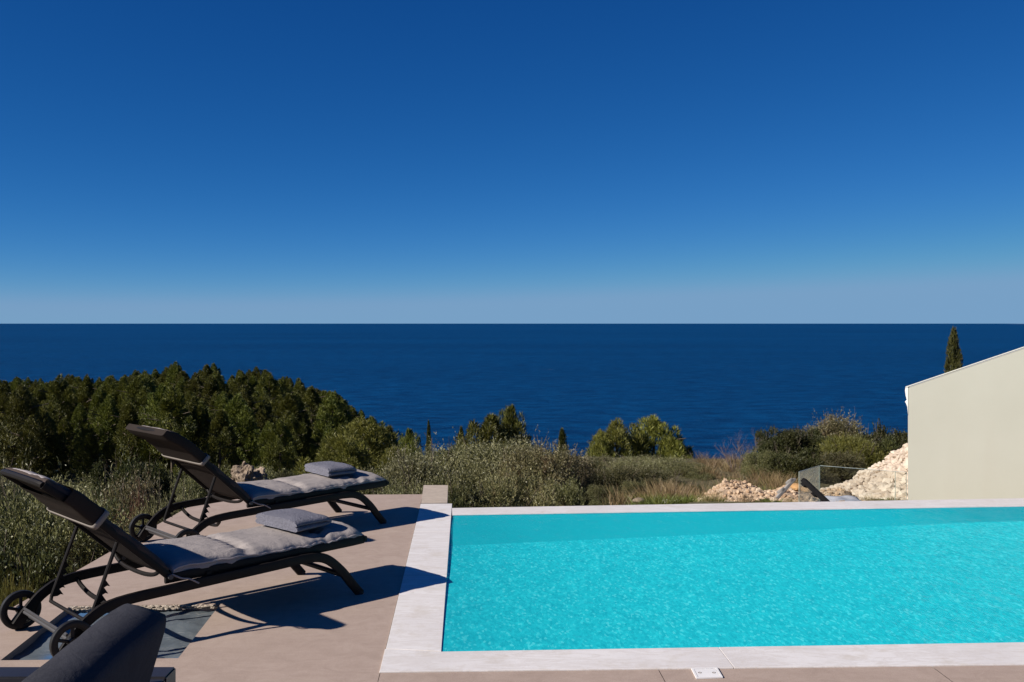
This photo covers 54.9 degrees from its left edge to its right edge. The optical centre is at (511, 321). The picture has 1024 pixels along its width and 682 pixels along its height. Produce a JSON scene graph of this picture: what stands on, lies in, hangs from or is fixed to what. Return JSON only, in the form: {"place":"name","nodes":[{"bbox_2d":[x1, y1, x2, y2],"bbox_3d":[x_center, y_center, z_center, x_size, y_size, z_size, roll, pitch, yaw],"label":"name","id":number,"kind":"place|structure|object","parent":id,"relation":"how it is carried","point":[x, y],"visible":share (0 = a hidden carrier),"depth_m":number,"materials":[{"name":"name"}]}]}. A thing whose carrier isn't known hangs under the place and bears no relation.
{"place":"outdoors","nodes":[
{"label":"outdoors","id":0,"kind":"place"},
{"bbox_2d":[2,441,885,679],"bbox_3d":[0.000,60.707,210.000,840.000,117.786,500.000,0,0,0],"label":"hillside ground","id":1,"kind":"structure","parent":0,"point":[687,480],"depth_m":18.20,"materials":[{"name":"soil"}]},
{"bbox_2d":[0,430,32,520],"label":"olive shrub","id":2,"kind":"object","parent":1,"relation":"on","point":[11,486],"visible":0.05,"depth_m":14.46,"materials":[{"name":"green plant"}]},
{"bbox_2d":[0,554,47,606],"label":"broom shrub","id":3,"kind":"object","parent":1,"relation":"on","point":[4,595],"visible":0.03,"depth_m":6.86,"materials":[{"name":"green plant"}]},
{"bbox_2d":[0,384,55,477],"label":"pine tree","id":4,"kind":"object","parent":1,"relation":"on","point":[20,404],"visible":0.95,"depth_m":89.96,"materials":[{"name":"green plant"}]},
{"bbox_2d":[0,384,69,476],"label":"pine tree","id":5,"kind":"object","parent":1,"relation":"on","point":[50,418],"visible":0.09,"depth_m":95.27,"materials":[{"name":"green plant"}]},
{"bbox_2d":[0,530,94,598],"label":"lentisk shrub","id":6,"kind":"object","parent":1,"relation":"on","point":[40,572],"visible":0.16,"depth_m":8.28,"materials":[{"name":"green plant"}]},
{"bbox_2d":[26,411,69,479],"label":"pine tree","id":7,"kind":"object","parent":1,"relation":"on","point":[55,439],"visible":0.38,"depth_m":95.73,"materials":[{"name":"green plant"}]},
{"bbox_2d":[0,457,111,533],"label":"olive shrub","id":8,"kind":"object","parent":1,"relation":"on","point":[41,515],"visible":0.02,"depth_m":13.19,"materials":[{"name":"green plant"}]},
{"bbox_2d":[38,373,84,447],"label":"pine tree","id":9,"kind":"object","parent":1,"relation":"on","point":[63,391],"visible":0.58,"depth_m":111.58,"materials":[{"name":"green plant"}]},
{"bbox_2d":[0,471,132,581],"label":"scrub bush","id":10,"kind":"object","parent":1,"relation":"on","point":[14,520],"visible":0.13,"depth_m":9.42,"materials":[{"name":"green plant"}]},
{"bbox_2d":[55,417,78,474],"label":"pine tree","id":11,"kind":"object","parent":1,"relation":"on","point":[66,429],"visible":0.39,"depth_m":100.76,"materials":[{"name":"green plant"}]},
{"bbox_2d":[0,495,138,565],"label":"scrub bush","id":12,"kind":"object","parent":1,"relation":"on","point":[98,545],"visible":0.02,"depth_m":9.81,"materials":[{"name":"green plant"}]},
{"bbox_2d":[66,403,96,459],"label":"pine tree","id":13,"kind":"object","parent":1,"relation":"on","point":[79,419],"visible":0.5,"depth_m":106.73,"materials":[{"name":"green plant"}]},
{"bbox_2d":[68,423,103,482],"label":"pine tree","id":14,"kind":"object","parent":1,"relation":"on","point":[87,435],"visible":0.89,"depth_m":91.88,"materials":[{"name":"green plant"}]},
{"bbox_2d":[83,387,119,447],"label":"pine tree","id":15,"kind":"object","parent":1,"relation":"on","point":[97,400],"visible":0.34,"depth_m":110.58,"materials":[{"name":"green plant"}]},
{"bbox_2d":[86,376,122,435],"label":"pine tree","id":16,"kind":"object","parent":1,"relation":"on","point":[110,384],"visible":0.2,"depth_m":114.80,"materials":[{"name":"green plant"}]},
{"bbox_2d":[52,481,158,547],"bbox_3d":[-5.331,3.181,12.553,1.773,2.320,1.839,0,0,28],"label":"scrub bush","id":17,"kind":"object","parent":1,"relation":"on","point":[116,501],"visible":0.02,"depth_m":12.56,"materials":[{"name":"green plant"}]},
{"bbox_2d":[88,449,124,500],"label":"lentisk shrub","id":18,"kind":"object","parent":1,"relation":"on","point":[97,471],"visible":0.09,"depth_m":29.98,"materials":[{"name":"green plant"}]},
{"bbox_2d":[75,395,138,476],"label":"pine tree","id":19,"kind":"object","parent":1,"relation":"on","point":[108,409],"visible":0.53,"depth_m":94.50,"materials":[{"name":"green plant"}]},
{"bbox_2d":[61,440,167,540],"bbox_3d":[-5.263,3.006,12.930,1.366,2.912,1.520,0,0,-8],"label":"mixed shrub","id":20,"kind":"object","parent":1,"relation":"on","point":[135,485],"visible":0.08,"depth_m":13.15,"materials":[{"name":"green plant"}]},
{"bbox_2d":[100,376,139,437],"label":"pine tree","id":21,"kind":"object","parent":1,"relation":"on","point":[122,383],"visible":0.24,"depth_m":114.03,"materials":[{"name":"green plant"}]},
{"bbox_2d":[101,402,155,470],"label":"pine tree","id":22,"kind":"object","parent":1,"relation":"on","point":[128,415],"visible":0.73,"depth_m":92.31,"materials":[{"name":"green plant"}]},
{"bbox_2d":[108,471,158,530],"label":"rust shrub","id":23,"kind":"object","parent":1,"relation":"on","point":[137,505],"visible":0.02,"depth_m":12.11,"materials":[{"name":"green plant"}]},
{"bbox_2d":[116,375,153,422],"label":"pine tree","id":24,"kind":"object","parent":1,"relation":"on","point":[137,392],"visible":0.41,"depth_m":111.36,"materials":[{"name":"green plant"}]},
{"bbox_2d":[108,479,162,534],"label":"mixed shrub","id":25,"kind":"object","parent":1,"relation":"on","point":[139,522],"visible":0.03,"depth_m":11.26,"materials":[{"name":"green plant"}]},
{"bbox_2d":[106,451,174,510],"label":"lentisk shrub","id":26,"kind":"object","parent":1,"relation":"on","point":[165,479],"visible":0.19,"depth_m":26.80,"materials":[{"name":"green plant"}]},
{"bbox_2d":[2,463,307,504],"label":"scrub undergrowth","id":27,"kind":"object","parent":1,"relation":"on","point":[88,487],"visible":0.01,"depth_m":62.04,"materials":[{"name":"green plant"}]},
{"bbox_2d":[126,384,187,470],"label":"pine tree","id":28,"kind":"object","parent":1,"relation":"on","point":[158,395],"visible":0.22,"depth_m":95.14,"materials":[{"name":"green plant"}]},
{"bbox_2d":[138,385,196,480],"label":"pine tree","id":29,"kind":"object","parent":1,"relation":"on","point":[171,410],"visible":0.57,"depth_m":91.26,"materials":[{"name":"green plant"}]},
{"bbox_2d":[161,361,180,387],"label":"pine tree","id":30,"kind":"object","parent":1,"relation":"on","point":[173,370],"visible":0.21,"depth_m":146.85,"materials":[{"name":"green plant"}]},
{"bbox_2d":[140,459,204,522],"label":"olive shrub","id":31,"kind":"object","parent":1,"relation":"on","point":[162,503],"visible":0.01,"depth_m":12.49,"materials":[{"name":"green plant"}]},
{"bbox_2d":[183,372,207,400],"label":"pine tree","id":32,"kind":"object","parent":1,"relation":"on","point":[194,380],"visible":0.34,"depth_m":133.93,"materials":[{"name":"green plant"}]},
{"bbox_2d":[163,459,229,504],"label":"scrub bush","id":33,"kind":"object","parent":1,"relation":"on","point":[202,492],"visible":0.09,"depth_m":23.66,"materials":[{"name":"green plant"}]},
{"bbox_2d":[189,404,218,466],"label":"pine tree","id":34,"kind":"object","parent":1,"relation":"on","point":[199,416],"visible":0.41,"depth_m":96.48,"materials":[{"name":"green plant"}]},
{"bbox_2d":[200,374,225,409],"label":"pine tree","id":35,"kind":"object","parent":1,"relation":"on","point":[210,389],"visible":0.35,"depth_m":124.88,"materials":[{"name":"green plant"}]},
{"bbox_2d":[198,408,238,475],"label":"pine tree","id":36,"kind":"object","parent":1,"relation":"on","point":[220,422],"visible":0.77,"depth_m":91.73,"materials":[{"name":"green plant"}]},
{"bbox_2d":[205,392,235,452],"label":"pine tree","id":37,"kind":"object","parent":1,"relation":"on","point":[222,398],"visible":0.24,"depth_m":110.29,"materials":[{"name":"green plant"}]},
{"bbox_2d":[201,392,261,472],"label":"pine tree","id":38,"kind":"object","parent":1,"relation":"on","point":[237,409],"visible":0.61,"depth_m":97.31,"materials":[{"name":"green plant"}]},
{"bbox_2d":[221,384,269,462],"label":"pine tree","id":39,"kind":"object","parent":1,"relation":"on","point":[246,394],"visible":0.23,"depth_m":102.01,"materials":[{"name":"green plant"}]},
{"bbox_2d":[231,461,267,481],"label":"rock outcrop","id":40,"kind":"object","parent":1,"relation":"on","point":[244,472],"visible":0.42,"depth_m":58.40,"materials":[{"name":"beige stone"}]},
{"bbox_2d":[251,393,277,447],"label":"pine tree","id":41,"kind":"object","parent":1,"relation":"on","point":[258,404],"visible":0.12,"depth_m":106.61,"materials":[{"name":"green plant"}]},
{"bbox_2d":[252,372,285,409],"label":"pine tree","id":42,"kind":"object","parent":1,"relation":"on","point":[266,389],"visible":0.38,"depth_m":122.98,"materials":[{"name":"green plant"}]},
{"bbox_2d":[250,421,293,474],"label":"pine tree","id":43,"kind":"object","parent":1,"relation":"on","point":[264,436],"visible":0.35,"depth_m":92.67,"materials":[{"name":"green plant"}]},
{"bbox_2d":[254,419,303,473],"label":"pine tree","id":44,"kind":"object","parent":1,"relation":"on","point":[276,433],"visible":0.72,"depth_m":91.94,"materials":[{"name":"green plant"}]},
{"bbox_2d":[254,392,311,464],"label":"pine tree","id":45,"kind":"object","parent":1,"relation":"on","point":[288,405],"visible":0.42,"depth_m":99.92,"materials":[{"name":"green plant"}]},
{"bbox_2d":[270,413,315,469],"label":"pine tree","id":46,"kind":"object","parent":1,"relation":"on","point":[291,423],"visible":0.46,"depth_m":97.83,"materials":[{"name":"green plant"}]},
{"bbox_2d":[302,386,324,442],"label":"pine tree","id":47,"kind":"object","parent":1,"relation":"on","point":[311,397],"visible":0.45,"depth_m":115.30,"materials":[{"name":"green plant"}]},
{"bbox_2d":[306,391,352,461],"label":"pine tree","id":48,"kind":"object","parent":1,"relation":"on","point":[330,408],"visible":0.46,"depth_m":99.92,"materials":[{"name":"green plant"}]},
{"bbox_2d":[314,435,374,471],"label":"pine tree","id":49,"kind":"object","parent":1,"relation":"on","point":[342,447],"visible":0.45,"depth_m":53.78,"materials":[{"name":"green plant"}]},
{"bbox_2d":[292,416,405,491],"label":"pine tree","id":50,"kind":"object","parent":1,"relation":"on","point":[370,436],"visible":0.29,"depth_m":57.22,"materials":[{"name":"green plant"}]},
{"bbox_2d":[356,464,414,494],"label":"scrub bush","id":51,"kind":"object","parent":1,"relation":"on","point":[375,490],"visible":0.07,"depth_m":14.46,"materials":[{"name":"green plant"}]},
{"bbox_2d":[372,462,428,494],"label":"olive shrub","id":52,"kind":"object","parent":1,"relation":"on","point":[409,492],"depth_m":12.29,"materials":[{"name":"green plant"}]},
{"bbox_2d":[398,427,424,459],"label":"pine tree","id":53,"kind":"object","parent":1,"relation":"on","point":[408,439],"visible":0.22,"depth_m":55.84,"materials":[{"name":"green plant"}]},
{"bbox_2d":[364,436,467,493],"bbox_3d":[-1.527,2.638,15.556,1.712,1.781,1.964,0,0,33],"label":"olive shrub","id":54,"kind":"object","parent":1,"relation":"on","point":[418,467],"visible":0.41,"depth_m":15.35,"materials":[{"name":"green plant"}]},
{"bbox_2d":[421,485,447,503],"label":"wall","id":55,"kind":"structure","parent":1,"relation":"on","point":[434,494],"depth_m":9.12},
{"bbox_2d":[413,427,496,491],"bbox_3d":[-0.921,2.579,16.969,2.022,1.442,2.319,0,0,-17],"label":"olive shrub","id":56,"kind":"object","parent":1,"relation":"on","point":[449,456],"visible":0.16,"depth_m":16.88,"materials":[{"name":"green plant"}]},
{"bbox_2d":[416,459,522,507],"bbox_3d":[-0.423,2.497,11.820,1.319,1.678,1.428,0,0,-44],"label":"scrub bush","id":57,"kind":"object","parent":1,"relation":"on","point":[474,500],"visible":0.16,"depth_m":11.77,"materials":[{"name":"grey plant"}]},
{"bbox_2d":[450,413,530,450],"bbox_3d":[-0.728,5.617,33.623,3.763,5.047,3.424,0,0,-17],"label":"pine tree","id":58,"kind":"object","parent":1,"relation":"on","point":[489,425],"visible":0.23,"depth_m":33.84,"materials":[{"name":"green plant"}]},
{"bbox_2d":[444,424,554,494],"bbox_3d":[-0.157,2.474,16.165,2.073,1.519,2.173,0,0,28],"label":"olive shrub","id":59,"kind":"object","parent":1,"relation":"on","point":[481,460],"visible":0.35,"depth_m":16.02,"materials":[{"name":"green plant"}]},
{"bbox_2d":[486,404,533,449],"bbox_3d":[0.178,5.717,34.963,2.350,5.698,2.582,0,0,0],"label":"pine tree","id":60,"kind":"object","parent":1,"relation":"on","point":[510,418],"visible":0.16,"depth_m":34.85,"materials":[{"name":"green plant"}]},
{"bbox_2d":[0,494,1023,681],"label":"pool deck","id":61,"kind":"structure","parent":1,"relation":"on","point":[289,624],"depth_m":5.17,"materials":[{"name":"beige stone"}]},
{"bbox_2d":[0,667,175,681],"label":"outdoor sofa","id":62,"kind":"object","parent":61,"relation":"on","point":[21,674],"visible":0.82,"depth_m":2.81,"materials":[{"name":"fabric"}]},
{"bbox_2d":[22,603,165,681],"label":"sofa back cushion","id":63,"kind":"object","parent":62,"relation":"on","point":[122,643],"visible":1,"depth_m":2.40,"materials":[{"name":"grey fabric"}]},
{"bbox_2d":[0,468,366,656],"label":"sun lounger","id":64,"kind":"object","parent":61,"relation":"on","point":[210,559],"visible":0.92,"depth_m":5.17,"materials":[{"name":"black metal"}]},
{"bbox_2d":[255,508,331,531],"bbox_3d":[-1.294,1.163,5.861,0.422,0.073,0.260,0,1,42],"label":"folded towel","id":65,"kind":"object","parent":64,"relation":"on","point":[294,520],"visible":1,"depth_m":5.76,"materials":[{"name":"grey fabric"}]},
{"bbox_2d":[126,424,388,541],"bbox_3d":[-1.873,1.172,7.470,1.881,0.892,0.760,0,0,-43],"label":"sun lounger","id":66,"kind":"object","parent":61,"relation":"on","point":[190,459],"visible":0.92,"depth_m":7.21,"materials":[{"name":"grey fabric"}]},
{"bbox_2d":[304,461,356,476],"bbox_3d":[-1.448,1.163,7.897,0.260,0.072,0.422,-2,1,-38],"label":"folded towel","id":67,"kind":"object","parent":66,"relation":"on","point":[328,468],"visible":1,"depth_m":7.78,"materials":[{"name":"grey fabric"}]},
{"bbox_2d":[386,504,950,680],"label":"deck base","id":68,"kind":"object","parent":61,"relation":"on","point":[402,579],"depth_m":6.84,"materials":[{"name":"stone"}]},
{"bbox_2d":[10,609,214,659],"bbox_3d":[-2.039,1.636,5.128,0.836,0.019,0.928,0,0,-4],"label":"recess membrane","id":69,"kind":"object","parent":68,"relation":"on","point":[183,627],"visible":0.34,"depth_m":5.15,"materials":[{"name":"grey plastic"}]},
{"bbox_2d":[69,604,218,610],"bbox_3d":[-2.068,1.611,5.569,0.863,0.028,0.048,0,0,-3],"label":"broken mortar edge","id":70,"kind":"object","parent":69,"relation":"on","point":[157,607],"visible":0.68,"depth_m":5.57,"materials":[{"name":"beige concrete"}]},
{"bbox_2d":[380,498,1023,680],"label":"pool coping","id":71,"kind":"object","parent":61,"relation":"on","point":[414,643],"visible":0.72,"depth_m":4.80,"materials":[{"name":"white stone"}]},
{"bbox_2d":[691,667,722,678],"bbox_3d":[0.886,1.596,4.482,0.122,0.006,0.136,0,0,0],"label":"skimmer lid","id":72,"kind":"object","parent":61,"relation":"on","point":[707,673],"visible":1,"depth_m":4.47,"materials":[{"name":"white plastic"}]},
{"bbox_2d":[475,448,565,507],"bbox_3d":[0.206,2.409,11.977,1.403,1.760,1.261,0,0,-14],"label":"mixed shrub","id":73,"kind":"object","parent":1,"relation":"on","point":[539,497],"visible":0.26,"depth_m":12.03,"materials":[{"name":"green plant"}]},
{"bbox_2d":[488,426,589,505],"bbox_3d":[0.326,2.397,15.070,1.753,1.750,1.577,0,0,19],"label":"mixed shrub","id":74,"kind":"object","parent":1,"relation":"on","point":[548,462],"visible":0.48,"depth_m":14.68,"materials":[{"name":"green plant"}]},
{"bbox_2d":[545,470,591,505],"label":"scrub bush","id":75,"kind":"object","parent":1,"relation":"on","point":[570,495],"visible":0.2,"depth_m":12.15,"materials":[{"name":"green plant"}]},
{"bbox_2d":[542,446,599,497],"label":"mixed shrub","id":76,"kind":"object","parent":1,"relation":"on","point":[586,467],"visible":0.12,"depth_m":15.79,"materials":[{"name":"green plant"}]},
{"bbox_2d":[586,428,615,456],"bbox_3d":[2.577,4.488,27.968,1.336,2.990,1.399,0,0,-44],"label":"pine tree","id":77,"kind":"object","parent":1,"relation":"on","point":[601,440],"visible":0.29,"depth_m":27.88,"materials":[{"name":"green plant"}]},
{"bbox_2d":[587,484,617,505],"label":"scrub bush","id":78,"kind":"object","parent":1,"relation":"on","point":[598,495],"visible":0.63,"depth_m":13.38,"materials":[{"name":"green plant"}]},
{"bbox_2d":[579,461,643,502],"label":"scrub bush","id":79,"kind":"object","parent":1,"relation":"on","point":[615,475],"visible":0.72,"depth_m":14.85,"materials":[{"name":"green plant"}]},
{"bbox_2d":[584,417,660,458],"bbox_3d":[3.025,4.699,29.107,3.093,3.906,3.240,0,0,-13],"label":"pine tree","id":80,"kind":"object","parent":1,"relation":"on","point":[618,438],"visible":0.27,"depth_m":28.79,"materials":[{"name":"green plant"}]},
{"bbox_2d":[620,476,651,504],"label":"scrub bush","id":81,"kind":"object","parent":1,"relation":"on","point":[634,485],"visible":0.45,"depth_m":13.96,"materials":[{"name":"green plant"}]},
{"bbox_2d":[605,453,673,478],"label":"olive shrub","id":82,"kind":"object","parent":1,"relation":"on","point":[638,463],"visible":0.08,"depth_m":17.10,"materials":[{"name":"green plant"}]},
{"bbox_2d":[621,462,683,491],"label":"scrub bush","id":83,"kind":"object","parent":1,"relation":"on","point":[649,473],"visible":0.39,"depth_m":15.97,"materials":[{"name":"green plant"}]},
{"bbox_2d":[616,453,690,469],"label":"olive shrub","id":84,"kind":"object","parent":1,"relation":"on","point":[665,462],"visible":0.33,"depth_m":19.49,"materials":[{"name":"green plant"}]},
{"bbox_2d":[618,414,694,458],"bbox_3d":[4.016,4.758,29.423,2.991,4.084,3.300,0,0,15],"label":"pine tree","id":85,"kind":"object","parent":1,"relation":"on","point":[651,430],"visible":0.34,"depth_m":29.26,"materials":[{"name":"green plant"}]},
{"bbox_2d":[654,435,692,458],"bbox_3d":[4.588,4.878,28.928,1.734,3.180,1.913,0,0,3],"label":"pine tree","id":86,"kind":"object","parent":1,"relation":"on","point":[666,448],"visible":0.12,"depth_m":28.87,"materials":[{"name":"green plant"}]},
{"bbox_2d":[665,461,716,477],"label":"scrub bush","id":87,"kind":"object","parent":1,"relation":"on","point":[685,467],"visible":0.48,"depth_m":18.40,"materials":[{"name":"green plant"}]},
{"bbox_2d":[737,447,792,478],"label":"scrub bush","id":88,"kind":"object","parent":1,"relation":"on","point":[756,462],"visible":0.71,"depth_m":17.89,"materials":[{"name":"green plant"}]},
{"bbox_2d":[752,427,785,462],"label":"lentisk shrub","id":89,"kind":"object","parent":1,"relation":"on","point":[769,442],"visible":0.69,"depth_m":20.37,"materials":[{"name":"green plant"}]},
{"bbox_2d":[697,478,865,501],"bbox_3d":[3.482,2.285,12.479,2.765,0.537,2.241,0,0,0],"label":"rubble heap","id":90,"kind":"object","parent":1,"relation":"on","point":[726,487],"visible":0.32,"depth_m":12.73,"materials":[{"name":"beige stone"}]},
{"bbox_2d":[760,423,812,458],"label":"lentisk shrub","id":91,"kind":"object","parent":1,"relation":"on","point":[794,440],"visible":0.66,"depth_m":20.33,"materials":[{"name":"green plant"}]},
{"bbox_2d":[760,445,832,481],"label":"lentisk shrub","id":92,"kind":"object","parent":1,"relation":"on","point":[794,464],"visible":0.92,"depth_m":17.54,"materials":[{"name":"green plant"}]},
{"bbox_2d":[800,478,829,501],"bbox_3d":[3.341,1.874,10.816,0.364,0.320,0.175,0,0,40],"label":"leaning board","id":93,"kind":"object","parent":1,"relation":"on","point":[814,490],"visible":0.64,"depth_m":10.78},
{"bbox_2d":[805,424,832,448],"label":"lentisk shrub","id":94,"kind":"object","parent":1,"relation":"on","point":[816,436],"visible":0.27,"depth_m":20.62,"materials":[{"name":"green plant"}]},
{"bbox_2d":[800,450,866,483],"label":"scrub bush","id":95,"kind":"object","parent":1,"relation":"on","point":[838,463],"visible":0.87,"depth_m":17.36,"materials":[{"name":"green plant"}]},
{"bbox_2d":[800,407,866,439],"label":"mixed shrub","id":96,"kind":"object","parent":1,"relation":"on","point":[832,426],"visible":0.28,"depth_m":21.79,"materials":[{"name":"green plant"}]},
{"bbox_2d":[812,428,890,475],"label":"broom shrub","id":97,"kind":"object","parent":1,"relation":"on","point":[868,451],"visible":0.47,"depth_m":18.45,"materials":[{"name":"green plant"}]},
{"bbox_2d":[819,443,907,499],"bbox_3d":[6.083,2.214,15.121,2.718,1.623,4.921,0,0,19],"label":"rubble heap","id":98,"kind":"object","parent":1,"relation":"on","point":[877,481],"visible":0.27,"depth_m":15.00,"materials":[{"name":"stone"}]},
{"bbox_2d":[853,423,907,465],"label":"lentisk shrub","id":99,"kind":"object","parent":1,"relation":"on","point":[899,434],"visible":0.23,"depth_m":19.62,"materials":[{"name":"green plant"}]},
{"bbox_2d":[877,432,907,454],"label":"lentisk shrub","id":100,"kind":"object","parent":1,"relation":"on","point":[891,442],"visible":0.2,"depth_m":19.38,"materials":[{"name":"green plant"}]},
{"bbox_2d":[943,326,963,374],"bbox_3d":[13.477,3.262,30.014,0.982,6.351,0.884,0,0,8],"label":"cypress tree","id":101,"kind":"object","parent":1,"relation":"on","point":[954,360],"visible":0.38,"depth_m":29.90,"materials":[{"name":"green plant"}]},
{"bbox_2d":[905,347,1023,499],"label":"cream house","id":102,"kind":"structure","parent":1,"relation":"on","point":[966,433],"depth_m":12.11,"materials":[{"name":"paint"}]},
{"bbox_2d":[0,324,1023,458],"bbox_3d":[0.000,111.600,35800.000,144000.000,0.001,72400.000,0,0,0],"label":"sea","id":103,"kind":"structure","parent":0,"point":[709,389],"depth_m":2531.98,"materials":[{"name":"blue liquid"}]},
{"bbox_2d":[0,0,1023,323],"label":"sky","id":104,"kind":"structure","parent":0,"point":[162,161],"materials":[{"name":"blue"}]},
{"bbox_2d":[441,521,1023,651],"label":"pool water","id":105,"kind":"structure","parent":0,"point":[939,583],"depth_m":6.24,"materials":[{"name":"teal liquid"}]},
{"bbox_2d":[449,507,1023,545],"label":"pool far wall","id":106,"kind":"structure","parent":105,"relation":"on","point":[485,529],"depth_m":8.16,"materials":[{"name":"teal tile"}]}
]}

